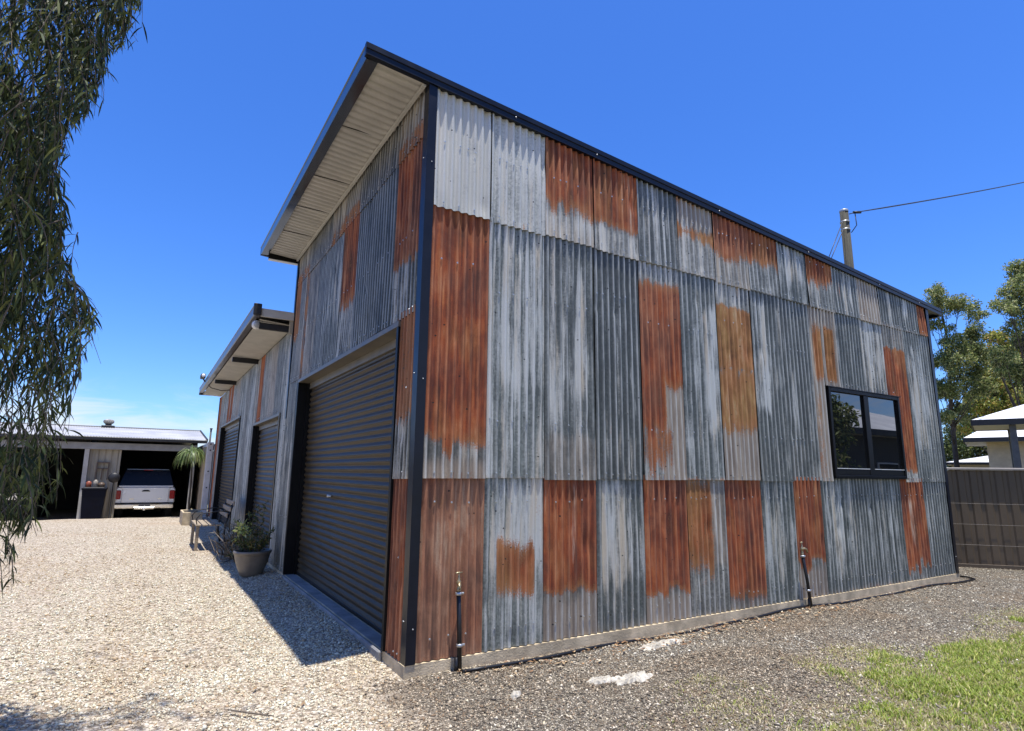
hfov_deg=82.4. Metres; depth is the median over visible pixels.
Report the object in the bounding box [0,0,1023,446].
sky
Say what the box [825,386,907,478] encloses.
window
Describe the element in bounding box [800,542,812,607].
garden tap
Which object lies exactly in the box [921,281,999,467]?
gum tree
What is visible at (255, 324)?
security light
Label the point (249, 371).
corrugated shed
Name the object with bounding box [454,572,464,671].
garden tap
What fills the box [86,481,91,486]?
tin
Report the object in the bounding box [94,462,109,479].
wall shelf
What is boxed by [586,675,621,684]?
rubble patch
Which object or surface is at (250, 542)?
potted shrub
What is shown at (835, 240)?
stay wire
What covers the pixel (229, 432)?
roller door
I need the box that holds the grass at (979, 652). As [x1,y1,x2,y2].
[617,604,1023,730]
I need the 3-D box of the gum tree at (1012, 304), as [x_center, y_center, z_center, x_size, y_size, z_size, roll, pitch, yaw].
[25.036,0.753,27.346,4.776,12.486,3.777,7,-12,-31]
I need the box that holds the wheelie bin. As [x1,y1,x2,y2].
[80,487,107,518]
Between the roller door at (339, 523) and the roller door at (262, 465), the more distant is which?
the roller door at (262, 465)
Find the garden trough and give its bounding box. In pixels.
[179,509,202,524]
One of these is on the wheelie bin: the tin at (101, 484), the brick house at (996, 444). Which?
the tin at (101, 484)
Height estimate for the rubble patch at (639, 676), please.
0.072 m
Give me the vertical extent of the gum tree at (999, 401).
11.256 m
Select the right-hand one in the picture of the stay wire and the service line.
the service line
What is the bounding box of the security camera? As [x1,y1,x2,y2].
[200,373,228,390]
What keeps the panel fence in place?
on the ground at (66, 520)
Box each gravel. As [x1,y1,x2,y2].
[0,526,620,730]
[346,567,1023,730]
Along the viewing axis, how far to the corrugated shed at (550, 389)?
5.99 m
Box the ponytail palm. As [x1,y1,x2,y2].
[173,445,204,509]
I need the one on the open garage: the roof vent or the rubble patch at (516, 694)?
the roof vent
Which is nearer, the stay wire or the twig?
the twig
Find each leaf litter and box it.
[0,548,332,727]
[409,582,963,687]
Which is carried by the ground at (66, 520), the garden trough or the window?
the garden trough
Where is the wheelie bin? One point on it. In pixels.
(92, 501)
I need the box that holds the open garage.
[0,422,207,518]
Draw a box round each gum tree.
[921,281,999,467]
[956,329,1023,452]
[986,259,1023,406]
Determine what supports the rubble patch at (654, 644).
on the ground at (66, 520)
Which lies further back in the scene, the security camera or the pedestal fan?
the pedestal fan
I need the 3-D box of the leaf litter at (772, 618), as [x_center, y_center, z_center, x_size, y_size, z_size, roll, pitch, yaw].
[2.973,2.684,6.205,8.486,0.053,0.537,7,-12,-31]
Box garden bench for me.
[190,499,234,550]
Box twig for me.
[228,709,273,716]
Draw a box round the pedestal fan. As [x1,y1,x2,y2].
[108,472,119,517]
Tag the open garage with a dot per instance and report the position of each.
(121, 450)
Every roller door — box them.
[211,416,240,530]
[244,413,280,547]
[282,321,400,651]
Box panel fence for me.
[947,467,1023,569]
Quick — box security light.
[252,319,259,329]
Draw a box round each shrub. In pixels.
[208,519,258,562]
[232,499,275,551]
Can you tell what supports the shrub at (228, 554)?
on the ground at (66, 520)
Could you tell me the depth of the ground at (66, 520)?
5.10 m
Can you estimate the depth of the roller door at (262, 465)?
11.03 m
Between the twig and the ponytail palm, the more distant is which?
the ponytail palm
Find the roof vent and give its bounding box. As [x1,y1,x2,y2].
[101,419,114,427]
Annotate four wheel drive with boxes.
[0,469,52,520]
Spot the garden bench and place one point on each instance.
(211, 522)
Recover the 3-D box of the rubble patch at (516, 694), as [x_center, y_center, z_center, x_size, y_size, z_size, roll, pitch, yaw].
[0.019,2.253,3.997,0.070,0.060,0.123,-6,-13,33]
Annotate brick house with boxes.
[946,456,989,470]
[963,430,1023,470]
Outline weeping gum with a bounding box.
[0,0,147,597]
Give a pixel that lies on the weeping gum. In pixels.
(35, 158)
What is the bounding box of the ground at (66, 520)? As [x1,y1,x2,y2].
[0,505,1023,730]
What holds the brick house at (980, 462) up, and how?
on the ground at (66, 520)
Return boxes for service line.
[849,182,1023,232]
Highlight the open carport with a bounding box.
[970,404,1023,470]
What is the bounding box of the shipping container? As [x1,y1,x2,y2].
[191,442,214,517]
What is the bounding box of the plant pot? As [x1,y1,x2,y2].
[233,548,271,576]
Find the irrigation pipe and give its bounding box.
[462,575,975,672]
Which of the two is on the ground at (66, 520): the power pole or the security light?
the power pole
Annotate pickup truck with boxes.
[113,469,176,517]
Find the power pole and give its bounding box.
[839,208,853,267]
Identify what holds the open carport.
on the ground at (66, 520)
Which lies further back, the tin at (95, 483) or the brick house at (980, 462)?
the brick house at (980, 462)
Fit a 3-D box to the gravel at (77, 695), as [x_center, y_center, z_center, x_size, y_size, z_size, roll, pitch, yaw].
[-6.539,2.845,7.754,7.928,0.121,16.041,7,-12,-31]
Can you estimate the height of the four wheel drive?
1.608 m
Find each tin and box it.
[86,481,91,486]
[93,480,97,486]
[98,482,104,486]
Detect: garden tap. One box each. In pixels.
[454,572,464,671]
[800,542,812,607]
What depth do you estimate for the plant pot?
8.24 m
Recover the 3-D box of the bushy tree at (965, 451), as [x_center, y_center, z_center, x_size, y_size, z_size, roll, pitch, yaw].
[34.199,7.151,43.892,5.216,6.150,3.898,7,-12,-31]
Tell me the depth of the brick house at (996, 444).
26.71 m
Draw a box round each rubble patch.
[510,690,520,699]
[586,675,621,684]
[614,670,652,685]
[639,638,684,649]
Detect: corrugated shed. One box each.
[199,303,294,568]
[260,41,959,679]
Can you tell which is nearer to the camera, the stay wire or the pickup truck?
the stay wire
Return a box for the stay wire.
[829,221,843,257]
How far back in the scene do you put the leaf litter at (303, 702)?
5.31 m
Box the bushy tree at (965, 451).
[942,423,987,467]

